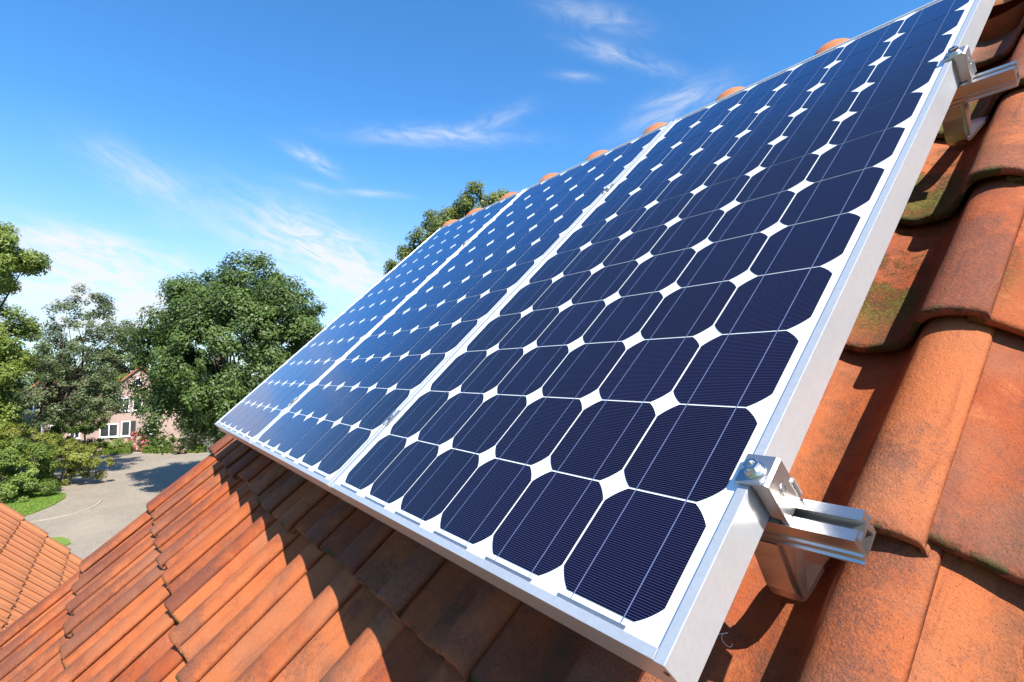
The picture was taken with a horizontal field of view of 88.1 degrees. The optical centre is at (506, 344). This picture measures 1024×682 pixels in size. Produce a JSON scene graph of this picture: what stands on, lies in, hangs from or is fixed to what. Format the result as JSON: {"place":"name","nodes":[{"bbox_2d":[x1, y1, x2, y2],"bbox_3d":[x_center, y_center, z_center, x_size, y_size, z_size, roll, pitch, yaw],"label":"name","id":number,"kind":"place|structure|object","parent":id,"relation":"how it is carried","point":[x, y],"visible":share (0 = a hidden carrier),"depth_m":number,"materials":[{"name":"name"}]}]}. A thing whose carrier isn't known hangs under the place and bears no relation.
{"place":"outdoors","nodes":[
{"label":"outdoors","id":0,"kind":"place"},
{"bbox_2d":[3,490,65,515],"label":"lawn","id":1,"kind":"structure","parent":0,"point":[38,508],"depth_m":30.42,"materials":[{"name":"green plant"}]},
{"bbox_2d":[0,435,60,503],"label":"bush","id":2,"kind":"object","parent":1,"relation":"on","point":[14,484],"visible":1,"depth_m":31.98,"materials":[{"name":"green plant"}]},
{"bbox_2d":[0,498,82,633],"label":"neighbouring house","id":3,"kind":"structure","parent":0,"point":[37,565],"depth_m":5.89,"materials":[{"name":"orange tile"}]},
{"bbox_2d":[51,537,70,545],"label":"lawn","id":4,"kind":"structure","parent":0,"point":[64,541],"depth_m":23.64,"materials":[{"name":"green plant"}]},
{"bbox_2d":[1,430,221,482],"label":"garden bed","id":5,"kind":"object","parent":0,"point":[59,457],"visible":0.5,"depth_m":49.56,"materials":[{"name":"green plant"}]},
{"bbox_2d":[0,221,51,448],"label":"tall tree","id":6,"kind":"object","parent":5,"relation":"on","point":[16,361],"visible":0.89,"depth_m":37.42,"materials":[{"name":"green plant"}]},
{"bbox_2d":[20,416,71,455],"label":"tall shrub","id":7,"kind":"object","parent":5,"relation":"on","point":[55,429],"visible":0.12,"depth_m":46.95,"materials":[{"name":"green plant"}]},
{"bbox_2d":[3,338,100,395],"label":"dark far tree","id":8,"kind":"object","parent":5,"relation":"on","point":[31,375],"visible":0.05,"depth_m":54.78,"materials":[{"name":"green plant"}]},
{"bbox_2d":[2,283,140,474],"bbox_3d":[-31.192,2.631,38.788,7.995,14.333,7.118,-2,-4,27],"label":"airy tree","id":9,"kind":"object","parent":5,"relation":"on","point":[66,379],"visible":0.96,"depth_m":38.08,"materials":[{"name":"green plant"}]},
{"bbox_2d":[59,437,95,454],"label":"dark shrub","id":10,"kind":"object","parent":5,"relation":"on","point":[89,440],"visible":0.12,"depth_m":49.41,"materials":[{"name":"green plant"}]},
{"bbox_2d":[47,401,113,452],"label":"tree","id":11,"kind":"object","parent":5,"relation":"on","point":[85,427],"visible":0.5,"depth_m":47.38,"materials":[{"name":"green plant"}]},
{"bbox_2d":[86,437,133,450],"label":"garden shrub","id":12,"kind":"object","parent":5,"relation":"on","point":[117,442],"visible":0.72,"depth_m":50.20,"materials":[{"name":"green plant"}]},
{"bbox_2d":[102,446,132,454],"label":"box hedge","id":13,"kind":"object","parent":5,"relation":"on","point":[117,450],"visible":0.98,"depth_m":49.73,"materials":[{"name":"green plant"}]},
{"bbox_2d":[101,337,151,381],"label":"pale green tree","id":14,"kind":"object","parent":5,"relation":"on","point":[124,370],"visible":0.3,"depth_m":59.30,"materials":[{"name":"green plant"}]},
{"bbox_2d":[128,431,148,451],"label":"flowering shrub","id":15,"kind":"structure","parent":5,"relation":"on","point":[133,434],"depth_m":51.30,"materials":[{"name":"pink plant"}]},
{"bbox_2d":[136,428,160,448],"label":"yellow shrub","id":16,"kind":"object","parent":5,"relation":"on","point":[140,438],"visible":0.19,"depth_m":53.22,"materials":[{"name":"green plant"}]},
{"bbox_2d":[150,434,186,445],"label":"mixed shrub","id":17,"kind":"object","parent":5,"relation":"on","point":[175,439],"visible":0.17,"depth_m":52.95,"materials":[{"name":"green plant"}]},
{"bbox_2d":[141,445,207,452],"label":"box hedge","id":18,"kind":"object","parent":5,"relation":"on","point":[144,450],"visible":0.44,"depth_m":50.42,"materials":[{"name":"green plant"}]},
{"bbox_2d":[24,452,211,559],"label":"driveway","id":19,"kind":"structure","parent":0,"point":[128,488],"depth_m":32.47,"materials":[{"name":"grey concrete"}]},
{"bbox_2d":[31,500,101,522],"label":"kerb","id":20,"kind":"structure","parent":19,"relation":"on","point":[67,514],"depth_m":28.10,"materials":[{"name":"concrete"}]},
{"bbox_2d":[13,377,259,492],"bbox_3d":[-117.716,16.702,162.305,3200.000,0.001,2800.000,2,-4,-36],"label":"ground","id":21,"kind":"structure","parent":0,"point":[58,489],"depth_m":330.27,"materials":[{"name":"green plant"}]},
{"bbox_2d":[0,421,114,485],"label":"layered shrub","id":22,"kind":"object","parent":21,"relation":"on","point":[79,462],"visible":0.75,"depth_m":35.81,"materials":[{"name":"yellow plant"}]},
{"bbox_2d":[17,366,182,450],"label":"brick house","id":23,"kind":"structure","parent":21,"relation":"on","point":[119,425],"depth_m":53.37,"materials":[{"name":"pink brick"}]},
{"bbox_2d":[27,399,38,411],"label":"window","id":24,"kind":"structure","parent":23,"relation":"in","point":[33,408],"depth_m":49.56,"materials":[{"name":"white paint"}]},
{"bbox_2d":[69,432,80,438],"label":"window","id":25,"kind":"structure","parent":23,"relation":"in","point":[77,436],"depth_m":51.34,"materials":[{"name":"white paint"}]},
{"bbox_2d":[99,423,118,437],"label":"window","id":26,"kind":"structure","parent":23,"relation":"in","point":[111,430],"depth_m":52.57,"materials":[{"name":"white paint"}]},
{"bbox_2d":[119,397,129,411],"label":"window","id":27,"kind":"structure","parent":23,"relation":"in","point":[126,397],"depth_m":53.42,"materials":[{"name":"white paint"}]},
{"bbox_2d":[120,421,135,436],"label":"window","id":28,"kind":"structure","parent":23,"relation":"in","point":[125,425],"depth_m":53.41,"materials":[{"name":"white paint"}]},
{"bbox_2d":[170,435,198,453],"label":"flowering shrub","id":29,"kind":"object","parent":21,"relation":"on","point":[176,449],"visible":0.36,"depth_m":49.70,"materials":[{"name":"plant"}]},
{"bbox_2d":[120,249,326,454],"bbox_3d":[-17.900,1.673,34.950,12.538,15.811,11.878,2,-4,-36],"label":"round tree","id":30,"kind":"object","parent":21,"relation":"on","point":[198,311],"visible":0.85,"depth_m":32.05,"materials":[{"name":"green plant"}]},
{"bbox_2d":[383,180,508,274],"bbox_3d":[-2.266,0.777,24.297,6.217,16.395,4.483,-1,-3,21],"label":"olive tree","id":31,"kind":"object","parent":21,"relation":"on","point":[465,204],"visible":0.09,"depth_m":23.66,"materials":[{"name":"green plant"}]},
{"bbox_2d":[0,0,1023,681],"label":"tiled house","id":32,"kind":"structure","parent":21,"relation":"on","point":[228,558],"depth_m":0.79,"materials":[{"name":"tile"}]},
{"bbox_2d":[754,539,833,601],"bbox_3d":[0.310,0.218,0.562,0.135,0.091,0.034,2,-4,-36],"label":"roof hook","id":33,"kind":"object","parent":32,"relation":"attached to","point":[791,573],"visible":0.83,"depth_m":0.54,"materials":[{"name":"metal"}]},
{"bbox_2d":[760,498,875,565],"bbox_3d":[-0.441,0.225,1.491,0.045,0.047,2.559,2,-4,-36],"label":"mounting rail","id":34,"kind":"object","parent":32,"relation":"attached to","point":[842,533],"visible":0.38,"depth_m":0.47,"materials":[{"name":"metal"}]},
{"bbox_2d":[288,397,298,405],"bbox_3d":[-0.714,0.213,1.817,0.066,0.066,0.030,2,-4,-36],"label":"clamp","id":35,"kind":"object","parent":34,"relation":"attached to","point":[293,401],"visible":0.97,"depth_m":1.80,"materials":[{"name":"silver metal"}]},
{"bbox_2d":[215,190,522,452],"bbox_3d":[-0.602,-0.164,2.426,1.173,1.116,0.808,2,-4,-36],"label":"solar panel","id":36,"kind":"object","parent":34,"relation":"attached to","point":[254,413],"visible":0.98,"depth_m":2.31,"materials":[{"name":"blue glass"}]},
{"bbox_2d":[382,410,400,424],"bbox_3d":[-0.234,0.176,1.156,0.066,0.066,0.030,2,-4,-36],"label":"clamp","id":37,"kind":"object","parent":34,"relation":"attached to","point":[391,417],"visible":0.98,"depth_m":1.14,"materials":[{"name":"metal"}]},
{"bbox_2d":[250,121,672,499],"bbox_3d":[-0.122,-0.202,1.765,1.173,1.116,0.808,2,-4,-36],"label":"solar panel","id":38,"kind":"object","parent":34,"relation":"attached to","point":[325,429],"visible":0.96,"depth_m":1.59,"materials":[{"name":"blue glass"}]},
{"bbox_2d":[330,0,995,681],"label":"solar panel","id":39,"kind":"object","parent":34,"relation":"on","point":[636,368],"visible":1,"depth_m":0.77,"materials":[{"name":"blue glass"}]},
{"bbox_2d":[735,454,802,523],"bbox_3d":[0.247,0.135,0.497,0.062,0.062,0.033,2,-4,-36],"label":"end clamp","id":40,"kind":"object","parent":34,"relation":"on","point":[773,483],"visible":1,"depth_m":0.48,"materials":[{"name":"metal"}]},
{"bbox_2d":[942,103,988,145],"bbox_3d":[0.891,-0.420,1.020,0.201,0.094,0.034,2,-4,-36],"label":"roof hook","id":41,"kind":"object","parent":32,"relation":"attached to","point":[956,130],"visible":0.94,"depth_m":0.97,"materials":[{"name":"metal"}]},
{"bbox_2d":[948,60,1020,108],"bbox_3d":[0.113,-0.400,1.928,0.045,0.047,2.559,2,-4,-36],"label":"mounting rail","id":42,"kind":"object","parent":41,"relation":"on","point":[1004,77],"visible":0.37,"depth_m":0.92,"materials":[{"name":"metal"}]},
{"bbox_2d":[601,183,614,193],"bbox_3d":[0.320,-0.449,1.593,0.066,0.066,0.030,2,-4,-36],"label":"clamp","id":43,"kind":"object","parent":42,"relation":"attached to","point":[607,189],"visible":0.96,"depth_m":1.58,"materials":[{"name":"silver metal"}]},
{"bbox_2d":[942,45,976,81],"bbox_3d":[0.803,-0.493,0.937,0.062,0.062,0.033,2,-4,-36],"label":"end clamp","id":44,"kind":"object","parent":42,"relation":"attached to","point":[964,61],"visible":1,"depth_m":0.92,"materials":[{"name":"silver metal"}]},
{"bbox_2d":[0,0,933,377],"label":"sky","id":45,"kind":"structure","parent":0,"point":[143,142],"materials":[{"name":"blue"}]}
]}

